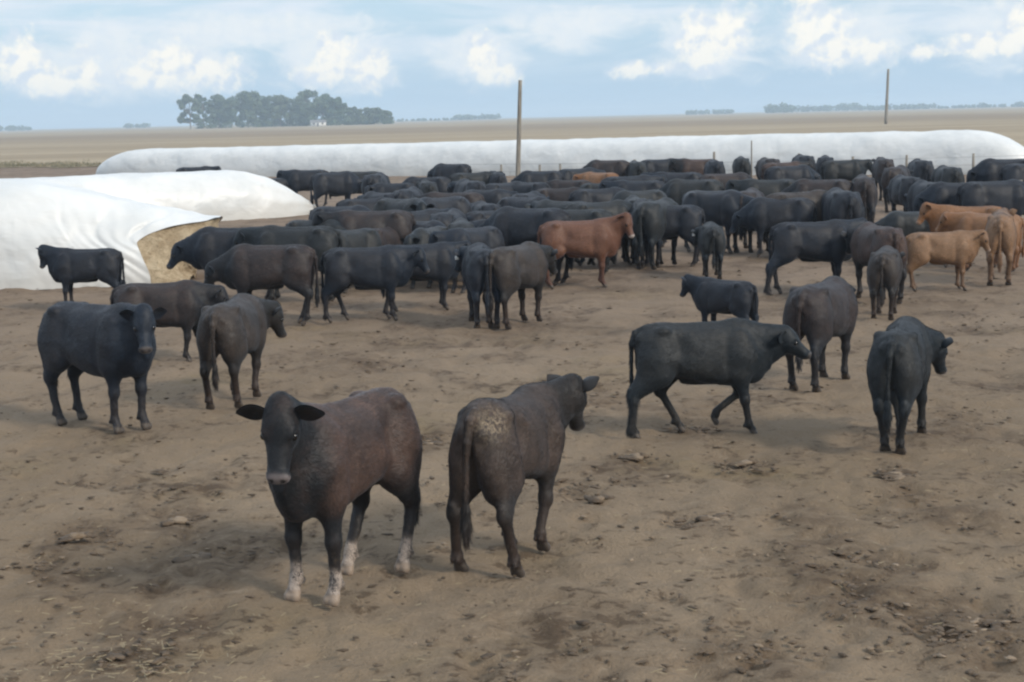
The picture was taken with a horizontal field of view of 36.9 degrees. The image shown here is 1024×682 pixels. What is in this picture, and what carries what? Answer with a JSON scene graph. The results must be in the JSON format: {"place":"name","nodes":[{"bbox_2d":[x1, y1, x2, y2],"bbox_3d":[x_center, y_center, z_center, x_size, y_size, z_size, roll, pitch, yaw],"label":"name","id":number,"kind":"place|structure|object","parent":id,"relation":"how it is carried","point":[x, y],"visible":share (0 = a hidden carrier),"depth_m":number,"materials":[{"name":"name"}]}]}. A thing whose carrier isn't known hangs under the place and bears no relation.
{"place":"outdoors","nodes":[
{"label":"outdoors","id":0,"kind":"place"},
{"bbox_2d":[0,159,102,167],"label":"rough grass","id":1,"kind":"structure","parent":0,"point":[36,164],"depth_m":121.52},
{"bbox_2d":[0,107,1023,681],"bbox_3d":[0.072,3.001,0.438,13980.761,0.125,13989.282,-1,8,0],"label":"ground","id":2,"kind":"structure","parent":0,"point":[816,437],"depth_m":11.84,"materials":[{"name":"soil"}]},
{"bbox_2d":[36,244,126,300],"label":"cow","id":3,"kind":"object","parent":2,"relation":"on","point":[68,268],"visible":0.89,"depth_m":25.47},
{"bbox_2d":[37,301,166,434],"bbox_3d":[-4.085,0.230,15.438,1.820,1.333,0.610,5,10,36],"label":"cow","id":4,"kind":"object","parent":2,"relation":"on","point":[113,345],"visible":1,"depth_m":15.19},
{"bbox_2d":[0,178,222,289],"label":"silage bag","id":5,"kind":"object","parent":2,"relation":"on","point":[34,214],"visible":0.76,"depth_m":29.36,"materials":[{"name":"white plastic"}]},
{"bbox_2d":[137,218,219,282],"bbox_3d":[-6.471,-1.813,30.396,1.143,1.178,2.343,0,8,12],"label":"silage pile","id":6,"kind":"object","parent":5,"relation":"in","point":[155,247],"visible":0.55,"depth_m":29.67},
{"bbox_2d":[16,170,315,220],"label":"silage bag","id":7,"kind":"object","parent":2,"relation":"on","point":[227,195],"visible":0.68,"depth_m":48.25,"materials":[{"name":"white plastic"}]},
{"bbox_2d":[110,279,228,361],"bbox_3d":[-4.354,-0.247,19.668,1.580,1.075,0.487,-2,8,-6],"label":"cow","id":8,"kind":"object","parent":2,"relation":"on","point":[182,302],"visible":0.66,"depth_m":19.47},
{"bbox_2d":[166,226,269,299],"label":"cow","id":9,"kind":"object","parent":2,"relation":"on","point":[200,249],"visible":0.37,"depth_m":25.93},
{"bbox_2d":[196,293,286,409],"bbox_3d":[-2.967,0.087,16.779,0.632,1.169,1.579,0,8,8],"label":"cow","id":10,"kind":"object","parent":2,"relation":"on","point":[232,331],"visible":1,"depth_m":16.24},
{"bbox_2d":[204,243,320,325],"bbox_3d":[-3.776,-0.856,23.135,1.819,1.242,0.569,-1,8,6],"label":"cow","id":11,"kind":"object","parent":2,"relation":"on","point":[245,268],"visible":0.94,"depth_m":22.88},
{"bbox_2d":[231,225,342,303],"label":"cow","id":12,"kind":"object","parent":2,"relation":"on","point":[320,240],"visible":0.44,"depth_m":25.41},
{"bbox_2d":[276,169,330,205],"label":"cow","id":13,"kind":"object","parent":2,"relation":"on","point":[297,180],"visible":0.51,"depth_m":54.28},
{"bbox_2d":[286,219,346,229],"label":"cow","id":14,"kind":"object","parent":2,"relation":"on","point":[335,224],"visible":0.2,"depth_m":28.53},
{"bbox_2d":[236,387,422,606],"bbox_3d":[-1.083,0.912,9.882,0.640,1.444,1.679,3,10,30],"label":"cow","id":15,"kind":"object","parent":2,"relation":"on","point":[328,463],"visible":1,"depth_m":9.66},
{"bbox_2d":[310,171,362,206],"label":"cow","id":16,"kind":"object","parent":2,"relation":"on","point":[347,184],"visible":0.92,"depth_m":50.85},
{"bbox_2d":[308,205,370,219],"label":"cow","id":17,"kind":"object","parent":2,"relation":"on","point":[335,208],"visible":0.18,"depth_m":31.82},
{"bbox_2d":[336,228,382,292],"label":"cow","id":18,"kind":"object","parent":2,"relation":"on","point":[363,238],"visible":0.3,"depth_m":27.16},
{"bbox_2d":[336,197,386,210],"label":"cow","id":19,"kind":"object","parent":2,"relation":"on","point":[369,203],"visible":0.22,"depth_m":35.86},
{"bbox_2d":[312,209,416,244],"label":"cow","id":20,"kind":"object","parent":2,"relation":"on","point":[401,222],"visible":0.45,"depth_m":28.46},
{"bbox_2d":[320,244,429,322],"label":"cow","id":21,"kind":"object","parent":2,"relation":"on","point":[388,268],"visible":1,"depth_m":23.11},
{"bbox_2d":[361,172,389,194],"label":"cow","id":22,"kind":"object","parent":2,"relation":"on","point":[376,178],"visible":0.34,"depth_m":47.05},
{"bbox_2d":[373,227,400,245],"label":"cow","id":23,"kind":"object","parent":2,"relation":"on","point":[389,235],"visible":0.21,"depth_m":28.23},
{"bbox_2d":[364,182,415,192],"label":"cow","id":24,"kind":"object","parent":2,"relation":"on","point":[381,187],"visible":0.27,"depth_m":45.56},
{"bbox_2d":[373,197,434,211],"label":"cow","id":25,"kind":"object","parent":2,"relation":"on","point":[411,204],"visible":0.24,"depth_m":31.81},
{"bbox_2d":[393,186,422,198],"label":"cow","id":26,"kind":"object","parent":2,"relation":"on","point":[410,192],"visible":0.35,"depth_m":37.90},
{"bbox_2d":[400,226,447,288],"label":"cow","id":27,"kind":"object","parent":2,"relation":"on","point":[418,236],"visible":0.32,"depth_m":27.39},
{"bbox_2d":[380,240,470,311],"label":"cow","id":28,"kind":"object","parent":2,"relation":"on","point":[440,260],"visible":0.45,"depth_m":24.29},
{"bbox_2d":[402,176,450,192],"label":"cow","id":29,"kind":"object","parent":2,"relation":"on","point":[442,183],"visible":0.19,"depth_m":46.30},
{"bbox_2d":[410,208,452,220],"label":"cow","id":30,"kind":"object","parent":2,"relation":"on","point":[423,215],"visible":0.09,"depth_m":29.67},
{"bbox_2d":[420,196,471,213],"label":"cow","id":31,"kind":"object","parent":2,"relation":"on","point":[462,204],"visible":0.22,"depth_m":32.59},
{"bbox_2d":[412,191,485,202],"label":"cow","id":32,"kind":"object","parent":2,"relation":"on","point":[472,197],"visible":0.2,"depth_m":35.91},
{"bbox_2d":[427,163,471,178],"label":"cow","id":33,"kind":"object","parent":2,"relation":"on","point":[443,170],"visible":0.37,"depth_m":57.47},
{"bbox_2d":[429,208,471,227],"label":"cow","id":34,"kind":"object","parent":2,"relation":"on","point":[447,218],"visible":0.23,"depth_m":29.18},
{"bbox_2d":[428,226,504,293],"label":"cow","id":35,"kind":"object","parent":2,"relation":"on","point":[491,237],"visible":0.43,"depth_m":26.59},
{"bbox_2d":[447,179,486,192],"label":"cow","id":36,"kind":"object","parent":2,"relation":"on","point":[460,186],"visible":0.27,"depth_m":41.27},
{"bbox_2d":[449,171,502,184],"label":"cow","id":37,"kind":"object","parent":2,"relation":"on","point":[483,176],"visible":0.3,"depth_m":49.21},
{"bbox_2d":[453,242,500,328],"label":"cow","id":38,"kind":"object","parent":2,"relation":"on","point":[472,263],"visible":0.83,"depth_m":21.96},
{"bbox_2d":[464,189,517,203],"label":"cow","id":39,"kind":"object","parent":2,"relation":"on","point":[494,196],"visible":0.17,"depth_m":39.20},
{"bbox_2d":[4,249,1015,679],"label":"clods","id":40,"kind":"object","parent":2,"relation":"on","point":[184,521],"visible":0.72,"depth_m":10.83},
{"bbox_2d":[0,247,1021,681],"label":"straw","id":41,"kind":"object","parent":2,"relation":"on","point":[314,605],"visible":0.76,"depth_m":8.94,"materials":[{"name":"brown"}]},
{"bbox_2d":[0,252,1023,681],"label":"dung","id":42,"kind":"object","parent":2,"relation":"on","point":[994,624],"visible":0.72,"depth_m":10.27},
{"bbox_2d":[516,80,521,175],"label":"wooden pole","id":43,"kind":"object","parent":2,"relation":"on","point":[518,150],"visible":0.8,"depth_m":62.08,"materials":[{"name":"brown wood"}]},
{"bbox_2d":[482,241,557,328],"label":"cow","id":44,"kind":"object","parent":2,"relation":"on","point":[521,267],"visible":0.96,"depth_m":22.15},
{"bbox_2d":[497,196,547,207],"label":"cow","id":45,"kind":"object","parent":2,"relation":"on","point":[519,202],"visible":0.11,"depth_m":32.78},
{"bbox_2d":[446,373,599,577],"bbox_3d":[0.080,0.901,10.588,0.606,1.201,1.564,2,9,25],"label":"cow","id":46,"kind":"object","parent":2,"relation":"on","point":[501,449],"visible":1,"depth_m":10.11},
{"bbox_2d":[478,206,574,285],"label":"cow","id":47,"kind":"object","parent":2,"relation":"on","point":[516,226],"visible":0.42,"depth_m":27.57},
{"bbox_2d":[512,181,550,192],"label":"cow","id":48,"kind":"object","parent":2,"relation":"on","point":[522,187],"visible":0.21,"depth_m":41.15},
{"bbox_2d":[511,170,563,181],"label":"cow","id":49,"kind":"object","parent":2,"relation":"on","point":[534,176],"visible":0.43,"depth_m":49.17},
{"bbox_2d":[535,187,580,200],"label":"cow","id":50,"kind":"object","parent":2,"relation":"on","point":[561,194],"visible":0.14,"depth_m":39.18},
{"bbox_2d":[524,199,594,264],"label":"cow","id":51,"kind":"object","parent":2,"relation":"on","point":[545,203],"visible":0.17,"depth_m":31.26},
{"bbox_2d":[96,130,1023,176],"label":"silage bag","id":52,"kind":"object","parent":2,"relation":"on","point":[937,147],"visible":0.86,"depth_m":78.01,"materials":[{"name":"white plastic"}]},
{"bbox_2d":[543,179,590,188],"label":"cow","id":53,"kind":"object","parent":2,"relation":"on","point":[555,184],"visible":0.31,"depth_m":44.41},
{"bbox_2d":[559,167,605,179],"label":"cow","id":54,"kind":"object","parent":2,"relation":"on","point":[568,174],"visible":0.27,"depth_m":50.63},
{"bbox_2d":[550,209,618,275],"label":"cow","id":55,"kind":"object","parent":2,"relation":"on","point":[581,215],"visible":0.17,"depth_m":28.79},
{"bbox_2d":[537,212,634,288],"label":"cow","id":56,"kind":"object","parent":2,"relation":"on","point":[599,239],"visible":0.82,"depth_m":26.87},
{"bbox_2d":[572,172,618,182],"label":"cow","id":57,"kind":"object","parent":2,"relation":"on","point":[592,177],"visible":0.26,"depth_m":48.09},
{"bbox_2d":[564,199,632,267],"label":"cow","id":58,"kind":"object","parent":2,"relation":"on","point":[617,207],"visible":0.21,"depth_m":30.67},
{"bbox_2d":[568,187,630,202],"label":"cow","id":59,"kind":"object","parent":2,"relation":"on","point":[596,195],"visible":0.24,"depth_m":37.10},
{"bbox_2d":[583,159,629,176],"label":"cow","id":60,"kind":"object","parent":2,"relation":"on","point":[619,167],"visible":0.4,"depth_m":55.54},
{"bbox_2d":[598,180,665,190],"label":"cow","id":61,"kind":"object","parent":2,"relation":"on","point":[640,185],"visible":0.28,"depth_m":40.15},
{"bbox_2d":[602,174,666,182],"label":"cow","id":62,"kind":"object","parent":2,"relation":"on","point":[646,177],"visible":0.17,"depth_m":42.26},
{"bbox_2d":[627,160,647,175],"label":"cow","id":63,"kind":"object","parent":2,"relation":"on","point":[636,168],"visible":0.47,"depth_m":54.73},
{"bbox_2d":[611,189,666,248],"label":"cow","id":64,"kind":"object","parent":2,"relation":"on","point":[654,194],"visible":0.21,"depth_m":34.54},
{"bbox_2d":[630,199,662,268],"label":"cow","id":65,"kind":"object","parent":2,"relation":"on","point":[658,251],"visible":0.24,"depth_m":30.12},
{"bbox_2d":[631,197,677,269],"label":"cow","id":66,"kind":"object","parent":2,"relation":"on","point":[649,219],"visible":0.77,"depth_m":29.76},
{"bbox_2d":[640,158,685,172],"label":"cow","id":67,"kind":"object","parent":2,"relation":"on","point":[655,165],"visible":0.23,"depth_m":56.94},
{"bbox_2d":[621,205,705,267],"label":"cow","id":68,"kind":"object","parent":2,"relation":"on","point":[683,221],"visible":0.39,"depth_m":30.03},
{"bbox_2d":[640,171,701,181],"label":"cow","id":69,"kind":"object","parent":2,"relation":"on","point":[686,176],"visible":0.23,"depth_m":43.92},
{"bbox_2d":[658,179,724,204],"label":"cow","id":70,"kind":"object","parent":2,"relation":"on","point":[675,190],"visible":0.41,"depth_m":39.00},
{"bbox_2d":[667,159,717,174],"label":"cow","id":71,"kind":"object","parent":2,"relation":"on","point":[685,165],"visible":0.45,"depth_m":55.94},
{"bbox_2d":[691,221,725,278],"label":"cow","id":72,"kind":"object","parent":2,"relation":"on","point":[709,237],"visible":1,"depth_m":27.79},
{"bbox_2d":[704,159,725,174],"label":"cow","id":73,"kind":"object","parent":2,"relation":"on","point":[712,166],"visible":0.58,"depth_m":53.76},
{"bbox_2d":[682,189,753,253],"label":"cow","id":74,"kind":"object","parent":2,"relation":"on","point":[720,208],"visible":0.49,"depth_m":32.91},
{"bbox_2d":[625,317,811,438],"bbox_3d":[1.923,0.343,14.456,1.781,1.133,0.496,-2,8,-2],"label":"cow","id":75,"kind":"object","parent":2,"relation":"on","point":[738,355],"visible":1,"depth_m":14.26},
{"bbox_2d":[680,274,758,321],"bbox_3d":[2.762,-0.436,20.398,1.202,0.880,0.430,7,11,43],"label":"calf","id":76,"kind":"object","parent":2,"relation":"on","point":[712,296],"visible":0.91,"depth_m":20.22},
{"bbox_2d":[698,172,751,187],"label":"cow","id":77,"kind":"object","parent":2,"relation":"on","point":[723,178],"visible":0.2,"depth_m":42.32},
{"bbox_2d":[732,156,750,174],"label":"cow","id":78,"kind":"object","parent":2,"relation":"on","point":[741,164],"visible":0.6,"depth_m":56.62},
{"bbox_2d":[468,141,1023,176],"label":"wire fence","id":79,"kind":"object","parent":2,"relation":"on","point":[906,160],"visible":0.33,"depth_m":57.89,"materials":[{"name":"grey metal"}]},
{"bbox_2d":[733,187,764,252],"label":"cow","id":80,"kind":"object","parent":2,"relation":"on","point":[754,193],"visible":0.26,"depth_m":32.95},
{"bbox_2d":[725,178,795,196],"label":"cow","id":81,"kind":"object","parent":2,"relation":"on","point":[766,187],"visible":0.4,"depth_m":37.97},
{"bbox_2d":[729,197,816,257],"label":"cow","id":82,"kind":"object","parent":2,"relation":"on","point":[760,216],"visible":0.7,"depth_m":31.64},
{"bbox_2d":[761,161,812,179],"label":"cow","id":83,"kind":"object","parent":2,"relation":"on","point":[769,165],"visible":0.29,"depth_m":51.93},
{"bbox_2d":[764,164,820,179],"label":"cow","id":84,"kind":"object","parent":2,"relation":"on","point":[802,171],"visible":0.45,"depth_m":46.96},
{"bbox_2d":[763,189,828,255],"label":"cow","id":85,"kind":"object","parent":2,"relation":"on","point":[816,195],"visible":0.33,"depth_m":31.96},
{"bbox_2d":[762,218,868,295],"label":"cow","id":86,"kind":"object","parent":2,"relation":"on","point":[821,241],"visible":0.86,"depth_m":25.12},
{"bbox_2d":[781,179,852,192],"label":"cow","id":87,"kind":"object","parent":2,"relation":"on","point":[802,185],"visible":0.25,"depth_m":37.29},
{"bbox_2d":[782,275,857,391],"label":"cow","id":88,"kind":"object","parent":2,"relation":"on","point":[819,315],"visible":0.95,"depth_m":16.46},
{"bbox_2d":[821,187,863,220],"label":"cow","id":89,"kind":"object","parent":2,"relation":"on","point":[838,203],"visible":0.59,"depth_m":30.88},
{"bbox_2d":[820,159,872,181],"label":"cow","id":90,"kind":"object","parent":2,"relation":"on","point":[850,170],"visible":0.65,"depth_m":52.49},
{"bbox_2d":[851,174,877,222],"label":"cow","id":91,"kind":"object","parent":2,"relation":"on","point":[864,186],"visible":0.68,"depth_m":37.00},
{"bbox_2d":[840,222,907,304],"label":"cow","id":92,"kind":"object","parent":2,"relation":"on","point":[863,240],"visible":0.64,"depth_m":24.06},
{"bbox_2d":[871,157,894,200],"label":"cow","id":93,"kind":"object","parent":2,"relation":"on","point":[879,164],"visible":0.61,"depth_m":50.17},
{"bbox_2d":[867,245,905,319],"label":"cow","id":94,"kind":"object","parent":2,"relation":"on","point":[885,266],"visible":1,"depth_m":21.91},
{"bbox_2d":[881,165,913,212],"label":"cow","id":95,"kind":"object","parent":2,"relation":"on","point":[889,174],"visible":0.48,"depth_m":44.25},
{"bbox_2d":[875,211,930,236],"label":"cow","id":96,"kind":"object","parent":2,"relation":"on","point":[906,222],"visible":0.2,"depth_m":30.05},
{"bbox_2d":[886,174,920,211],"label":"cow","id":97,"kind":"object","parent":2,"relation":"on","point":[898,187],"visible":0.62,"depth_m":39.23},
{"bbox_2d":[866,316,953,454],"bbox_3d":[3.600,0.370,13.886,0.643,1.132,1.523,2,9,22],"label":"cow","id":98,"kind":"object","parent":2,"relation":"on","point":[905,352],"visible":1,"depth_m":13.38},
{"bbox_2d":[904,179,934,211],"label":"cow","id":99,"kind":"object","parent":2,"relation":"on","point":[917,187],"visible":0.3,"depth_m":35.38},
{"bbox_2d":[907,158,933,181],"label":"cow","id":100,"kind":"object","parent":2,"relation":"on","point":[922,169],"visible":0.52,"depth_m":47.74},
{"bbox_2d":[913,182,963,211],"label":"cow","id":101,"kind":"object","parent":2,"relation":"on","point":[941,193],"visible":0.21,"depth_m":34.20},
{"bbox_2d":[930,165,964,182],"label":"cow","id":102,"kind":"object","parent":2,"relation":"on","point":[943,173],"visible":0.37,"depth_m":43.22},
{"bbox_2d":[905,229,990,291],"bbox_3d":[7.168,-1.334,25.386,1.436,1.011,0.445,-1,8,4],"label":"calf","id":103,"kind":"object","parent":2,"relation":"on","point":[959,249],"visible":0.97,"depth_m":25.21},
{"bbox_2d":[916,202,1001,267],"bbox_3d":[8.508,-2.020,29.028,1.712,1.253,0.578,0,8,12],"label":"calf","id":104,"kind":"object","parent":2,"relation":"on","point":[931,213],"visible":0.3,"depth_m":28.94},
{"bbox_2d":[935,212,1023,271],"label":"calf","id":105,"kind":"object","parent":2,"relation":"on","point":[969,221],"visible":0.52,"depth_m":27.96},
{"bbox_2d":[955,179,1023,216],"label":"cow","id":106,"kind":"object","parent":2,"relation":"on","point":[1008,194],"visible":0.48,"depth_m":33.38},
{"bbox_2d":[966,158,1023,181],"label":"cow","id":107,"kind":"object","parent":2,"relation":"on","point":[987,169],"visible":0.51,"depth_m":44.07},
{"bbox_2d":[985,207,1016,285],"bbox_3d":[8.423,-1.642,26.496,0.542,1.248,1.898,1,9,18],"label":"calf","id":108,"kind":"object","parent":2,"relation":"on","point":[1000,228],"visible":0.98,"depth_m":25.73},
{"bbox_2d":[999,163,1023,181],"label":"cow","id":109,"kind":"object","parent":2,"relation":"on","point":[1011,171],"visible":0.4,"depth_m":41.76},
{"bbox_2d":[0,106,1023,167],"bbox_3d":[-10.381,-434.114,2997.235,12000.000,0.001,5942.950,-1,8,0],"label":"field","id":110,"kind":"structure","parent":0,"point":[92,145],"depth_m":342.56,"materials":[{"name":"soil"}]},
{"bbox_2d":[176,94,203,128],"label":"leafy tree","id":111,"kind":"object","parent":110,"relation":"on","point":[186,99],"visible":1,"depth_m":1065.83,"materials":[{"name":"green plant"}]},
{"bbox_2d":[206,94,231,127],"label":"leafy tree","id":112,"kind":"object","parent":110,"relation":"on","point":[215,103],"visible":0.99,"depth_m":1074.88,"materials":[{"name":"green plant"}]},
{"bbox_2d":[222,96,242,125],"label":"leafy tree","id":113,"kind":"object","parent":110,"relation":"on","point":[231,115],"visible":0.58,"depth_m":1114.39,"materials":[{"name":"green plant"}]},
{"bbox_2d":[229,90,262,126],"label":"leafy tree","id":114,"kind":"object","parent":110,"relation":"on","point":[249,108],"visible":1,"depth_m":1063.77,"materials":[{"name":"green plant"}]},
{"bbox_2d":[265,95,292,126],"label":"leafy tree","id":115,"kind":"object","parent":110,"relation":"on","point":[280,106],"visible":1,"depth_m":1064.42,"materials":[{"name":"green plant"}]},
{"bbox_2d":[195,116,394,128],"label":"undergrowth","id":116,"kind":"object","parent":110,"relation":"on","point":[294,123],"visible":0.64,"depth_m":1076.27,"materials":[{"name":"green plant"}]},
{"bbox_2d":[289,89,322,125],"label":"leafy tree","id":117,"kind":"object","parent":110,"relation":"on","point":[304,107],"visible":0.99,"depth_m":1062.99,"materials":[{"name":"green plant"}]},
{"bbox_2d":[324,96,349,124],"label":"leafy tree","id":118,"kind":"object","parent":110,"relation":"on","point":[338,109],"visible":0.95,"depth_m":1064.32,"materials":[{"name":"green plant"}]},
{"bbox_2d":[0,101,1023,130],"bbox_3d":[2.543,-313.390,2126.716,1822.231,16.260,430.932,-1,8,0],"label":"wood","id":119,"kind":"object","parent":110,"relation":"on","point":[781,108],"visible":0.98,"depth_m":2237.59,"materials":[{"name":"green plant"}]},
{"bbox_2d":[0,0,1023,129],"label":"sky","id":120,"kind":"structure","parent":0,"point":[64,63],"materials":[{"name":"blue"}]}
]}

